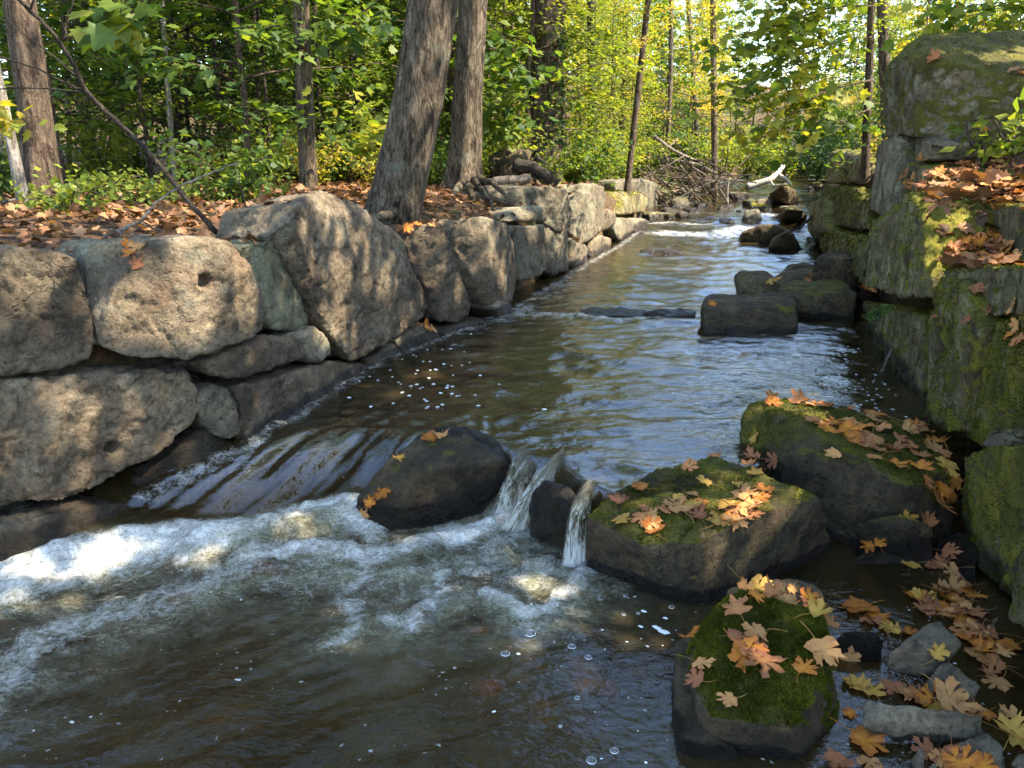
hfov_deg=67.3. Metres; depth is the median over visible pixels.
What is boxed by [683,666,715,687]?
fallen leaf
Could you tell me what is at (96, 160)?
shrub
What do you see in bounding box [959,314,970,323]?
fallen leaf
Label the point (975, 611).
fallen leaf
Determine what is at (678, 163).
shrub
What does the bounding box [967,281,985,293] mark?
fallen leaf
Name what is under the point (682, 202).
stone
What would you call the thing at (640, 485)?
fallen leaf
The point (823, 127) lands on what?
shrub
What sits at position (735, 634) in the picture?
fallen leaf
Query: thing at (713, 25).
tree
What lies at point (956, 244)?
fallen leaf
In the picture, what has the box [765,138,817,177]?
shrub
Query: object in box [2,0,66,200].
tree
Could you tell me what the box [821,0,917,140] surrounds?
tree
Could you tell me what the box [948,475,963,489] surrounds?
fallen leaf
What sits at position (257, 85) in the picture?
tree
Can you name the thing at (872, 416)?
fallen leaf
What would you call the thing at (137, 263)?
fallen leaf
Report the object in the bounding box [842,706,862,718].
fallen leaf
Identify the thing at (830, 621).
fallen leaf
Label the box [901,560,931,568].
fallen leaf
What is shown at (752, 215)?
stone
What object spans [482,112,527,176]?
shrub
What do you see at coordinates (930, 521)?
fallen leaf
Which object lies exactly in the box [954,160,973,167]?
fallen leaf
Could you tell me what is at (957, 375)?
stone wall
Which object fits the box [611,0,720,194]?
tree
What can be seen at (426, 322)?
fallen leaf
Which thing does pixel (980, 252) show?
fallen leaf
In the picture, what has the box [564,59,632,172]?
tree
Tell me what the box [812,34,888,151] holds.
shrub
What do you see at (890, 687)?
fallen leaf
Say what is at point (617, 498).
fallen leaf
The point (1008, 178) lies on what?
fallen leaf
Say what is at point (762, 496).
fallen leaf
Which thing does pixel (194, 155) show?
shrub
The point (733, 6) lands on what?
sky
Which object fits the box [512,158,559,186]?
fallen log
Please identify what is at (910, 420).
fallen leaf
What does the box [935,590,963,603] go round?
fallen leaf
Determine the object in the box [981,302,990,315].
fallen leaf
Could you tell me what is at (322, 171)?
shrub
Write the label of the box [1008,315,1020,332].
fallen leaf
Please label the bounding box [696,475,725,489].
fallen leaf
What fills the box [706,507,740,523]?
fallen leaf
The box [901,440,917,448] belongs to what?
fallen leaf
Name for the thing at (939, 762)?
fallen leaf
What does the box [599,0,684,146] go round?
tree
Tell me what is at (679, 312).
boulder
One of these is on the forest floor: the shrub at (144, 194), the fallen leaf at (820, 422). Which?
the shrub at (144, 194)
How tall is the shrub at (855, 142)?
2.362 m
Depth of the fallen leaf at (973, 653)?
2.72 m
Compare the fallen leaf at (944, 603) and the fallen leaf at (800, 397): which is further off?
the fallen leaf at (800, 397)
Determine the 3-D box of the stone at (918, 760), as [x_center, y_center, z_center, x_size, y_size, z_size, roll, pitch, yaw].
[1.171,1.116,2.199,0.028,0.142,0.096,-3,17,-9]
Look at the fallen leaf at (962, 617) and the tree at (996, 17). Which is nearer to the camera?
the fallen leaf at (962, 617)
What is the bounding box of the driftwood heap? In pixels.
[632,140,756,207]
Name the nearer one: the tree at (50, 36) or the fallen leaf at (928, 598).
the fallen leaf at (928, 598)
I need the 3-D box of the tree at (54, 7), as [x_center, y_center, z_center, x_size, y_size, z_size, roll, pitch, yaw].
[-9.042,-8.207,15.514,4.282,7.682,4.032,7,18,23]
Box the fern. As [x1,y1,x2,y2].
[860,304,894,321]
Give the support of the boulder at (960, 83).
on the stone wall at (957, 375)
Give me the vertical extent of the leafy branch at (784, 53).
1.082 m
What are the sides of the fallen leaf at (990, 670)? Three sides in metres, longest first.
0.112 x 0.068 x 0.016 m
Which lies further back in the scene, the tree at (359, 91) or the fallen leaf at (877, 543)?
the tree at (359, 91)
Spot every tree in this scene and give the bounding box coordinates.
[0,0,73,110]
[0,0,101,158]
[0,0,105,134]
[0,0,133,137]
[0,0,154,130]
[0,0,167,183]
[0,0,188,170]
[0,65,30,201]
[0,133,6,192]
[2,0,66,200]
[2,2,221,169]
[36,0,258,180]
[39,16,223,170]
[44,3,165,155]
[46,0,315,177]
[59,0,72,171]
[60,0,149,147]
[60,3,233,164]
[70,0,94,156]
[71,0,247,166]
[72,0,281,165]
[81,1,89,133]
[84,0,160,176]
[96,0,328,177]
[113,0,360,135]
[117,1,124,168]
[118,0,386,178]
[125,1,133,176]
[127,0,177,181]
[136,1,269,170]
[136,2,264,151]
[147,1,154,167]
[164,0,322,183]
[173,1,376,172]
[175,0,339,157]
[184,1,195,172]
[185,1,313,166]
[191,0,291,140]
[199,12,317,142]
[214,22,226,164]
[227,15,233,163]
[231,0,341,177]
[235,0,399,149]
[240,0,381,125]
[275,9,388,135]
[279,0,449,169]
[285,1,295,175]
[292,0,318,189]
[312,0,322,177]
[313,0,403,127]
[313,0,506,136]
[313,2,403,175]
[314,16,393,182]
[331,33,336,131]
[332,0,496,119]
[344,3,357,180]
[351,8,363,176]
[363,0,458,224]
[365,0,507,120]
[367,0,445,138]
[381,8,453,145]
[387,0,402,84]
[438,0,487,192]
[442,0,594,145]
[443,0,578,139]
[444,0,619,154]
[445,18,457,139]
[482,0,531,135]
[482,2,525,134]
[483,0,529,123]
[487,0,658,181]
[489,1,633,114]
[497,3,586,141]
[508,0,519,136]
[514,1,605,126]
[526,0,564,183]
[564,0,569,179]
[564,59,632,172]
[566,0,617,116]
[566,0,642,160]
[566,0,647,153]
[566,0,668,178]
[566,2,619,130]
[567,0,625,138]
[570,0,667,164]
[574,0,641,121]
[576,0,664,136]
[582,0,665,178]
[599,0,667,136]
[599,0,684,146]
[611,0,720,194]
[615,0,628,168]
[627,0,685,134]
[631,0,688,123]
[631,4,710,174]
[645,0,733,169]
[645,0,734,201]
[646,0,689,103]
[646,0,732,144]
[647,1,688,109]
[654,1,736,125]
[664,0,672,174]
[665,0,698,88]
[673,0,746,132]
[677,0,732,114]
[677,0,755,134]
[678,0,739,124]
[686,0,698,180]
[697,0,734,79]
[699,0,765,132]
[717,0,763,129]
[722,0,793,128]
[735,0,910,183]
[741,1,801,123]
[755,3,794,86]
[763,3,818,105]
[770,0,837,136]
[774,1,828,89]
[785,7,859,90]
[788,0,846,109]
[788,48,848,130]
[792,0,894,142]
[797,0,889,173]
[811,0,891,110]
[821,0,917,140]
[832,2,876,83]
[841,0,913,118]
[841,13,926,148]
[845,0,980,138]
[848,1,924,143]
[858,0,909,94]
[858,0,1007,143]
[876,0,889,139]
[877,0,926,34]
[879,0,990,125]
[918,0,1020,34]
[922,0,970,28]
[966,0,1023,29]
[970,1,1009,30]
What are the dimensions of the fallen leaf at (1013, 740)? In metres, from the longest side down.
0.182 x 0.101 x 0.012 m
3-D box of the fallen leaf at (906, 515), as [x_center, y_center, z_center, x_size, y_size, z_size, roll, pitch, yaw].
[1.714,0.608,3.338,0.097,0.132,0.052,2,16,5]
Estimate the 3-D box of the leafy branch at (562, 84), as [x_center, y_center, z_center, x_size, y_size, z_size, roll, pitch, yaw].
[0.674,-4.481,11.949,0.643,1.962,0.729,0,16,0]
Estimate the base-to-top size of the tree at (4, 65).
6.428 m
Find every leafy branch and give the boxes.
[0,99,67,143]
[65,0,167,55]
[270,0,400,66]
[300,82,389,168]
[446,14,566,152]
[536,27,575,154]
[654,0,879,75]
[670,14,874,120]
[718,60,873,160]
[758,101,880,176]
[877,0,1023,53]
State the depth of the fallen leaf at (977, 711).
2.40 m
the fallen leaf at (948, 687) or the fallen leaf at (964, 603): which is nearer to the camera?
the fallen leaf at (948, 687)
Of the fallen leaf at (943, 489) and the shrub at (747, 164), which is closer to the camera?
the fallen leaf at (943, 489)
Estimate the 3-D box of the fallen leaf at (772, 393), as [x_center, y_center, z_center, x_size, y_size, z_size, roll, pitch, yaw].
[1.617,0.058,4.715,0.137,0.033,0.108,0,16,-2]
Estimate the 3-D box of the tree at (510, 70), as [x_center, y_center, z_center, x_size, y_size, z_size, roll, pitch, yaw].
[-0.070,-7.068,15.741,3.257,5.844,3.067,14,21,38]
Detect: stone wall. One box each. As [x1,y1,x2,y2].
[0,179,658,561]
[807,133,1023,627]
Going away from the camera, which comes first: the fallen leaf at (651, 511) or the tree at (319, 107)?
the fallen leaf at (651, 511)
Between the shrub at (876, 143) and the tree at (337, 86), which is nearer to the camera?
the shrub at (876, 143)
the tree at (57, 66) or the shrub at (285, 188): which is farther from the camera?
the tree at (57, 66)
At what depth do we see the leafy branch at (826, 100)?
8.15 m
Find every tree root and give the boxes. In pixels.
[464,181,475,200]
[471,176,495,210]
[476,174,506,197]
[482,184,489,204]
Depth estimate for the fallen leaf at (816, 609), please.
2.61 m
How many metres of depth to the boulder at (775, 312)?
6.53 m
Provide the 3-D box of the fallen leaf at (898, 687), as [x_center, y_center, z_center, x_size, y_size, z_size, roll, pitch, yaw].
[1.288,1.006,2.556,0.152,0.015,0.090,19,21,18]
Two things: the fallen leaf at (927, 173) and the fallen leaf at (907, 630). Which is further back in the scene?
the fallen leaf at (927, 173)
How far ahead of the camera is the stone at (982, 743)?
2.24 m
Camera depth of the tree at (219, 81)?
19.31 m
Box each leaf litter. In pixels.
[0,165,576,248]
[844,153,1023,200]
[910,167,1023,277]
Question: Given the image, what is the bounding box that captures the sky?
[2,0,1022,88]
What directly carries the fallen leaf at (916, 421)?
on the fallen leaf at (920, 428)
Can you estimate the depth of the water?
3.21 m
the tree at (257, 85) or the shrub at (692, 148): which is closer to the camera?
the tree at (257, 85)
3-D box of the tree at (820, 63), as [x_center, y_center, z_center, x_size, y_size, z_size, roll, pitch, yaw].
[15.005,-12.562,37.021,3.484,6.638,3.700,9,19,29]
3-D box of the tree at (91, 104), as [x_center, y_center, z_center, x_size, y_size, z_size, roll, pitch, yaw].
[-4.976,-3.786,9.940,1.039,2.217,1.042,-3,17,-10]
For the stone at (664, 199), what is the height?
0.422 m
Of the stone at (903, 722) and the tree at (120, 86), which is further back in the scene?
the tree at (120, 86)
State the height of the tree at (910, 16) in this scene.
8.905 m
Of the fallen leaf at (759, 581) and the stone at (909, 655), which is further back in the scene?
the fallen leaf at (759, 581)
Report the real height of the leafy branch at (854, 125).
0.838 m
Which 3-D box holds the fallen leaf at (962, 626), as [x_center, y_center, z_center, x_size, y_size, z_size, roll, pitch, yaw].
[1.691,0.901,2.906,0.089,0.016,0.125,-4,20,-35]
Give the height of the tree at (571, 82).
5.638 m
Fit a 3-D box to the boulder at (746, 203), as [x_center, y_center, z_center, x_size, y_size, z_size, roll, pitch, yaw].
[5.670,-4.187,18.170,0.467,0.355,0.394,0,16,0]
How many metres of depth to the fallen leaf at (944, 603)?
3.02 m
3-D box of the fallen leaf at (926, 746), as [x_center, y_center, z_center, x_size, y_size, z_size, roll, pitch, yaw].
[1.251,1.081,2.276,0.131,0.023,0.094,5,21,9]
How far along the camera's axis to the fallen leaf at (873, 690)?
2.54 m
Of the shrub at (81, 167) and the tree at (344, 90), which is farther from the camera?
the tree at (344, 90)
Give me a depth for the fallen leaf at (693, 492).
3.25 m
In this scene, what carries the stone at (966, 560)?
in the water
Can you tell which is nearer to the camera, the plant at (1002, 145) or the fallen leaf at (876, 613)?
the fallen leaf at (876, 613)
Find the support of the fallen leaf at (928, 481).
on the boulder at (852, 487)
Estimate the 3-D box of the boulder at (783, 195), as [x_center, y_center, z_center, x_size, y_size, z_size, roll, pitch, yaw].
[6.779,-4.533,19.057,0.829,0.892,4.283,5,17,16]
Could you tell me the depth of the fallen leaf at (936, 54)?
5.56 m
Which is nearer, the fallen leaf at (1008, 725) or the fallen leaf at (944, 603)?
the fallen leaf at (1008, 725)
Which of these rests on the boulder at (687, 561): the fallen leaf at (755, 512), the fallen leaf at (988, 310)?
the fallen leaf at (755, 512)
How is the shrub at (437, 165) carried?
on the forest floor
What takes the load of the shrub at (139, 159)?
on the forest floor
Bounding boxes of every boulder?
[356,425,509,530]
[528,480,583,550]
[578,307,648,317]
[585,456,830,604]
[640,247,680,253]
[642,212,663,221]
[644,308,695,317]
[660,207,677,211]
[672,633,742,760]
[674,211,688,218]
[683,207,700,212]
[685,588,839,759]
[694,202,708,207]
[700,292,797,334]
[717,204,734,209]
[719,218,734,223]
[725,578,825,608]
[728,192,748,200]
[734,270,779,294]
[738,224,795,242]
[739,397,952,548]
[742,199,755,206]
[767,231,802,249]
[768,185,800,204]
[774,266,813,285]
[776,206,806,221]
[777,279,856,318]
[782,262,814,271]
[808,241,876,304]
[854,515,932,564]
[882,30,1023,150]
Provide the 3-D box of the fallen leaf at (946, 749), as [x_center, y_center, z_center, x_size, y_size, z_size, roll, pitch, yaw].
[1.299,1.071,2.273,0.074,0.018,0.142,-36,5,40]
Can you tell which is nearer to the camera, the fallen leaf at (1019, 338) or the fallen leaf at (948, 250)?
the fallen leaf at (1019, 338)
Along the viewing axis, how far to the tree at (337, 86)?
13.94 m
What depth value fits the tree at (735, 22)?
35.86 m
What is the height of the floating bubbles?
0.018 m
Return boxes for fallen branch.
[0,0,217,234]
[0,197,15,204]
[102,161,240,237]
[653,135,702,164]
[720,178,729,204]
[791,216,812,231]
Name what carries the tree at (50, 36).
on the forest floor
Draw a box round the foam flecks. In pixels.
[347,333,906,763]
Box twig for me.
[238,175,246,207]
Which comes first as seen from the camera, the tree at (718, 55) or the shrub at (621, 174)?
the shrub at (621, 174)
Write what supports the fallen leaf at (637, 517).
on the boulder at (687, 561)
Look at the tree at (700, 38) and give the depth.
45.74 m
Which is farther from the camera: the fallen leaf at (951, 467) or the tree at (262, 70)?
the tree at (262, 70)
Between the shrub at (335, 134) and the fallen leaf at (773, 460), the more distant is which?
the shrub at (335, 134)
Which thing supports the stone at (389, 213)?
on the stone wall at (280, 311)
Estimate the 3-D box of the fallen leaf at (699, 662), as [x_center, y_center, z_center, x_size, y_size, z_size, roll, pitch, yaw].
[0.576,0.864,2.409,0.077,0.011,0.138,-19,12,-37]
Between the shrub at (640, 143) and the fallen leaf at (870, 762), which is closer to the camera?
the fallen leaf at (870, 762)
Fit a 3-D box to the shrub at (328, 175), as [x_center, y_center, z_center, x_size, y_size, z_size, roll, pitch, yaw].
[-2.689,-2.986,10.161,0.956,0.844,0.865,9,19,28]
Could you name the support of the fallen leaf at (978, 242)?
on the fallen leaf at (989, 244)
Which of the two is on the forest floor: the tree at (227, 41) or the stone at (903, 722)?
the tree at (227, 41)
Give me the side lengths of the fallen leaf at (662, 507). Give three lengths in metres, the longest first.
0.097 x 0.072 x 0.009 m
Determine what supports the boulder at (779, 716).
in the water
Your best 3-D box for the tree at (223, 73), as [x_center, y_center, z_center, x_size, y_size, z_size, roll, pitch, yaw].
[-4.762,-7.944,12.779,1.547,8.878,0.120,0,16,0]
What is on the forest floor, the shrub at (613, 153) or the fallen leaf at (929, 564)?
the shrub at (613, 153)
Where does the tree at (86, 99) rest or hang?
on the forest floor
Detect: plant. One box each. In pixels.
[828,159,849,180]
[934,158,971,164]
[940,86,1023,167]
[946,122,1019,161]
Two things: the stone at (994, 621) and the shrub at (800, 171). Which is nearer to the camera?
the stone at (994, 621)
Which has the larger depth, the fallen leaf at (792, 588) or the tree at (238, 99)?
the tree at (238, 99)
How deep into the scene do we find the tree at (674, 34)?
39.19 m
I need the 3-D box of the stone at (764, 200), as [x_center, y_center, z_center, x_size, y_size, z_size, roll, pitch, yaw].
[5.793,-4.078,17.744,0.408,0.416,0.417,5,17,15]
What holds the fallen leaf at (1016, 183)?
on the leaf litter at (941, 192)
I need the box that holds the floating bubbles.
[507,596,672,758]
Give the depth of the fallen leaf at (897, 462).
3.40 m
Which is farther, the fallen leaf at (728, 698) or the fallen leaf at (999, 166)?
the fallen leaf at (999, 166)
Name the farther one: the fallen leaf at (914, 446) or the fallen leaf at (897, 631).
the fallen leaf at (914, 446)
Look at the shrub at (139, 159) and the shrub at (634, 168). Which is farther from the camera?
the shrub at (634, 168)
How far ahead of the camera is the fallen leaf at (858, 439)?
3.56 m
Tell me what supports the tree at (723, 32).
on the forest floor
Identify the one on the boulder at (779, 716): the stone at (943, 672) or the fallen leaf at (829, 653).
the fallen leaf at (829, 653)
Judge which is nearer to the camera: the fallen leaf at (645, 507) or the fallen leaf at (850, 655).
the fallen leaf at (850, 655)
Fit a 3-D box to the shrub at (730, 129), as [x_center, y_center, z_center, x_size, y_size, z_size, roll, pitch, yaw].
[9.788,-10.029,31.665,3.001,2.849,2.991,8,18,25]
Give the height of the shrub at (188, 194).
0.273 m
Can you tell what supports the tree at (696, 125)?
on the forest floor
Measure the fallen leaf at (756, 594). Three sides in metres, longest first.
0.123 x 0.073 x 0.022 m
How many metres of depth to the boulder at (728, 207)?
17.64 m
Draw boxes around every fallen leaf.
[121,237,133,247]
[121,247,143,257]
[127,238,144,251]
[128,254,144,274]
[350,506,370,519]
[360,494,375,511]
[374,486,390,500]
[393,453,404,461]
[394,224,401,231]
[400,222,413,232]
[420,430,437,441]
[423,318,431,331]
[431,429,448,438]
[608,491,630,509]
[611,509,632,522]
[631,481,656,489]
[631,503,651,523]
[633,513,662,529]
[640,505,650,510]
[642,513,666,539]
[643,506,657,515]
[657,504,672,513]
[662,494,693,522]
[665,493,681,499]
[669,455,698,470]
[676,654,716,668]
[678,625,698,637]
[680,486,697,495]
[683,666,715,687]
[684,498,701,511]
[688,500,707,526]
[693,497,709,507]
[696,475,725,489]
[699,511,730,529]
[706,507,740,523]
[707,452,720,456]
[708,300,716,305]
[717,491,747,509]
[717,691,747,706]
[718,628,746,640]
[719,482,760,500]
[721,508,749,532]
[722,594,752,621]
[723,628,769,672]
[725,501,757,516]
[728,565,772,592]
[732,477,742,487]
[734,638,762,659]
[737,455,758,467]
[737,576,757,589]
[738,491,767,509]
[738,507,760,519]
[741,576,766,602]
[741,621,787,641]
[743,444,767,458]
[743,628,768,657]
[743,636,786,678]
[745,465,763,475]
[746,505,766,517]
[748,575,788,598]
[749,432,757,442]
[751,491,772,502]
[752,394,782,406]
[753,482,792,493]
[765,277,777,284]
[765,389,788,397]
[765,451,785,469]
[787,583,796,594]
[788,388,818,402]
[791,399,824,404]
[791,656,818,683]
[794,586,819,604]
[794,591,833,617]
[799,595,841,618]
[800,621,845,666]
[805,414,822,421]
[812,415,833,427]
[813,400,833,406]
[818,421,839,433]
[818,747,854,767]
[823,447,841,457]
[824,417,843,425]
[824,613,843,636]
[826,591,869,613]
[829,415,867,439]
[829,717,889,756]
[835,670,858,685]
[839,595,882,612]
[839,646,861,663]
[841,433,863,445]
[841,607,883,623]
[841,672,870,699]
[842,416,867,423]
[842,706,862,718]
[846,436,882,448]
[847,428,870,437]
[850,417,873,426]
[853,602,892,624]
[855,742,882,767]
[859,409,883,422]
[859,682,886,700]
[860,540,879,553]
[863,409,886,416]
[864,425,884,443]
[866,613,900,633]
[867,445,894,451]
[867,453,881,458]
[873,421,891,430]
[874,537,886,549]
[877,671,903,694]
[879,674,916,696]
[880,456,910,467]
[882,431,914,444]
[883,437,905,450]
[884,414,929,425]
[888,622,900,633]
[889,417,919,433]
[897,584,924,600]
[898,509,918,521]
[898,675,919,702]
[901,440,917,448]
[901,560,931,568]
[901,626,917,634]
[906,418,927,429]
[907,445,931,456]
[907,459,935,470]
[909,683,924,704]
[910,587,937,607]
[910,735,938,761]
[911,179,923,191]
[912,151,928,164]
[912,599,942,617]
[914,420,935,432]
[914,680,934,706]
[917,561,938,568]
[918,675,970,712]
[920,641,950,664]
[921,479,955,513]
[921,582,961,593]
[922,163,942,178]
[922,510,938,531]
[922,590,941,611]
[922,673,982,715]
[922,696,941,710]
[923,437,942,452]
[923,462,935,490]
[925,748,950,767]
[926,48,945,62]
[926,165,946,172]
[926,434,951,442]
[929,170,942,176]
[931,552,950,568]
[932,542,963,558]
[932,591,955,613]
[935,441,959,478]
[935,465,952,500]
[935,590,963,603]
[936,607,957,617]
[937,240,963,248]
[938,573,978,601]
[939,439,952,457]
[939,561,973,577]
[939,738,962,763]
[940,174,949,179]
[940,600,973,613]
[940,743,978,767]
[941,603,977,623]
[941,614,974,631]
[943,479,957,502]
[944,245,953,253]
[948,165,965,178]
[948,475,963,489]
[949,626,977,637]
[950,591,979,608]
[953,696,985,722]
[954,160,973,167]
[954,574,983,587]
[956,605,990,620]
[956,630,987,646]
[957,750,999,767]
[958,235,979,243]
[959,240,971,258]
[959,253,976,256]
[959,257,974,267]
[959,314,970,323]
[959,585,987,598]
[962,185,973,191]
[964,618,995,635]
[964,646,1016,667]
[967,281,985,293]
[968,633,997,651]
[971,229,993,237]
[971,232,990,246]
[972,635,1010,651]
[973,249,984,258]
[976,622,1020,638]
[976,663,1000,676]
[978,707,996,720]
[980,164,1008,168]
[980,652,1023,677]
[980,672,1013,692]
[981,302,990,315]
[982,721,1023,749]
[983,242,995,249]
[987,229,1000,240]
[990,158,1003,162]
[991,643,1016,656]
[992,235,1003,242]
[992,710,1023,748]
[998,637,1023,649]
[999,703,1017,717]
[1000,238,1009,249]
[1001,176,1012,179]
[1003,331,1016,338]
[1004,240,1014,254]
[1006,296,1015,313]
[1007,66,1023,72]
[1008,181,1023,185]
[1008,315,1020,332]
[1008,332,1023,346]
[1011,162,1023,168]
[1013,248,1022,257]
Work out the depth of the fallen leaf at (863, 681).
2.57 m
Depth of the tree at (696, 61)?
33.18 m
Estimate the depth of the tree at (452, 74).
12.43 m
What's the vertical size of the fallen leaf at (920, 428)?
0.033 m
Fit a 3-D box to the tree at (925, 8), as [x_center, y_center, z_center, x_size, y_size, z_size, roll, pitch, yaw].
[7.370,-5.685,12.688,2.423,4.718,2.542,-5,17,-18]
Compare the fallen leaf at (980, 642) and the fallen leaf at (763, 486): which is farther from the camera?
the fallen leaf at (763, 486)
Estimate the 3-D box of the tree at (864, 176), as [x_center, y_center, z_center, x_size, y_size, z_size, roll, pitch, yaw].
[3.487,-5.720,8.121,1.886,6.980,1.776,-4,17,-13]
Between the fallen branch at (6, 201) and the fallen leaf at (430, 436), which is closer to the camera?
the fallen leaf at (430, 436)
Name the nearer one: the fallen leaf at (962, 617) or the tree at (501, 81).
the fallen leaf at (962, 617)
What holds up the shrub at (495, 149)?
on the forest floor
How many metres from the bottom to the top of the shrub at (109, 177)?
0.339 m
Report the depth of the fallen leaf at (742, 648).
2.40 m
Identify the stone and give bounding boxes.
[371,206,399,221]
[447,181,463,196]
[636,208,648,217]
[658,194,673,204]
[664,214,674,219]
[668,196,689,207]
[675,190,692,200]
[741,209,762,221]
[748,202,770,209]
[755,198,771,208]
[807,182,822,189]
[833,631,882,660]
[853,550,905,563]
[862,700,982,742]
[887,621,960,677]
[891,738,903,742]
[909,749,936,767]
[928,662,979,702]
[937,533,977,581]
[955,733,1004,767]
[984,607,997,631]
[1011,754,1023,767]
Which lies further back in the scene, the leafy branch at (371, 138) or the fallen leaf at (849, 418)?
the leafy branch at (371, 138)
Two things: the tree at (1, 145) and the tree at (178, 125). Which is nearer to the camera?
the tree at (1, 145)
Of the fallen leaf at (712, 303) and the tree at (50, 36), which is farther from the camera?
the tree at (50, 36)
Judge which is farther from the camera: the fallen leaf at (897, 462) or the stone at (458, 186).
the stone at (458, 186)
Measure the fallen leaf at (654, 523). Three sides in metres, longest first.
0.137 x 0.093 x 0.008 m
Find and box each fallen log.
[492,174,530,184]
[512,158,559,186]
[745,164,791,190]
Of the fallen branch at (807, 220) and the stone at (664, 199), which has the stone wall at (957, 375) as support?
the fallen branch at (807, 220)
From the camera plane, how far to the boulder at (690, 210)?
17.11 m
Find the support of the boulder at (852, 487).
in the water
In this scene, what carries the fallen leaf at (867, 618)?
on the water
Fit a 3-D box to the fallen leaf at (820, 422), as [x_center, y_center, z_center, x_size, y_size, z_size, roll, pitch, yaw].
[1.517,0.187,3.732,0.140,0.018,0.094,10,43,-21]
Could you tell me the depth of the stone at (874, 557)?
3.35 m
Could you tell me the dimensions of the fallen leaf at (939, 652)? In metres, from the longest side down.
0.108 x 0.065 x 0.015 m
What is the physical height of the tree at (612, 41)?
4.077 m
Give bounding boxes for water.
[0,174,1023,767]
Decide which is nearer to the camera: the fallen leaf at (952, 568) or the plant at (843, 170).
the fallen leaf at (952, 568)
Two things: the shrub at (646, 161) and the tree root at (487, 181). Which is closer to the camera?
the tree root at (487, 181)
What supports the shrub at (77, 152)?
on the forest floor
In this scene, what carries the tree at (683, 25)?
on the forest floor
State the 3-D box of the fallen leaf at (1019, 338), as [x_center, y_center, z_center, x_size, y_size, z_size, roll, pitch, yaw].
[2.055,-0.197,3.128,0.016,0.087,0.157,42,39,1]
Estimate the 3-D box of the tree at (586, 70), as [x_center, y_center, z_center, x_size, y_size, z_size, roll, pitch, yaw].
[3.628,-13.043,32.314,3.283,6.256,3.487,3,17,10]
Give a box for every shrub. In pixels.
[0,138,19,197]
[0,164,134,217]
[4,147,67,186]
[55,68,167,181]
[60,140,133,173]
[65,161,160,195]
[66,156,124,178]
[72,121,175,174]
[95,168,196,206]
[147,121,307,205]
[149,173,219,198]
[156,136,224,184]
[178,124,266,170]
[198,102,297,183]
[212,157,292,182]
[215,132,291,171]
[223,112,296,178]
[244,176,303,198]
[261,123,369,182]
[276,120,347,185]
[282,135,349,181]
[286,113,368,177]
[296,110,355,177]
[314,100,386,176]
[324,134,368,181]
[345,142,380,187]
[346,58,451,142]
[427,135,496,185]
[428,137,446,182]
[433,121,491,159]
[437,118,511,175]
[482,106,558,176]
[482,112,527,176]
[505,135,579,184]
[511,139,581,175]
[564,133,605,183]
[564,133,632,185]
[567,98,628,162]
[568,125,629,171]
[569,118,635,179]
[580,154,614,183]
[589,135,651,179]
[597,122,653,166]
[610,118,681,178]
[613,154,645,178]
[618,100,703,161]
[639,94,742,166]
[640,147,677,170]
[647,141,718,176]
[652,122,718,149]
[652,166,689,188]
[662,118,738,175]
[699,121,762,178]
[723,104,782,174]
[724,130,785,179]
[739,144,783,177]
[740,114,801,173]
[758,112,848,176]
[758,123,819,174]
[759,100,877,174]
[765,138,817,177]
[779,115,879,175]
[779,123,860,181]
[792,94,879,152]
[806,115,880,161]
[809,116,878,184]
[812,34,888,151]
[860,125,887,166]
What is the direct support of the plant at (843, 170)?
on the stone wall at (957, 375)
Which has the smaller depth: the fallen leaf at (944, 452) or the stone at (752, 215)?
the fallen leaf at (944, 452)
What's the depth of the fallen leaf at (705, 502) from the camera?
3.19 m
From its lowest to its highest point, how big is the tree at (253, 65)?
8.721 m
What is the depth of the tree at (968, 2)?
17.53 m
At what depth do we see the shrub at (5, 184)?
6.12 m
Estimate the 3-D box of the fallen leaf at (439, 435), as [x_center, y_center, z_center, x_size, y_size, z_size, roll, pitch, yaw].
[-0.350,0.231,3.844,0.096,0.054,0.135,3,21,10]
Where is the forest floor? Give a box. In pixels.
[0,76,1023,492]
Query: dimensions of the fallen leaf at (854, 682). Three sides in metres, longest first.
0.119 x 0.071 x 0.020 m
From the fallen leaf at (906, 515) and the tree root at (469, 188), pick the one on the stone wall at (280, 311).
the tree root at (469, 188)
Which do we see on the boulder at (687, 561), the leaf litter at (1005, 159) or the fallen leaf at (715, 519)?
the fallen leaf at (715, 519)
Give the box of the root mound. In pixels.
[487,147,562,187]
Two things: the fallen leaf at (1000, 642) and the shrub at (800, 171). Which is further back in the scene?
the shrub at (800, 171)
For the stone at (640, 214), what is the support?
on the forest floor
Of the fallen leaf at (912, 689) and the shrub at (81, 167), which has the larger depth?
the shrub at (81, 167)
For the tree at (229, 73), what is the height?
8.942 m
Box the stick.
[880,348,892,370]
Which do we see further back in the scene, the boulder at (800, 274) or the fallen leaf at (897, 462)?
the boulder at (800, 274)
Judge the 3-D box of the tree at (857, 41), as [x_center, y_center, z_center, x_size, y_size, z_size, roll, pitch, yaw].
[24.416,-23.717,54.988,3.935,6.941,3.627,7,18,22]
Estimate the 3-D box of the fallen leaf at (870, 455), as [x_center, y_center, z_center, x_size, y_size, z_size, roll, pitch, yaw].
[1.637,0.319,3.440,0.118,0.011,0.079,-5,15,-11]
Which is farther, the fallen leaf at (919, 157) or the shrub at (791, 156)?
the shrub at (791, 156)
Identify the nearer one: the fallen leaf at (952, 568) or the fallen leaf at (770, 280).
the fallen leaf at (952, 568)
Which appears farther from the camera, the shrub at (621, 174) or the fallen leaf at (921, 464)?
the shrub at (621, 174)
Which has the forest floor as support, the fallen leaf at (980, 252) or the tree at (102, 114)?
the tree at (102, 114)
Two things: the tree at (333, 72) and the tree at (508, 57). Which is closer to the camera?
the tree at (333, 72)
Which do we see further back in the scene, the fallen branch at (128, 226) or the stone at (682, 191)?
the stone at (682, 191)

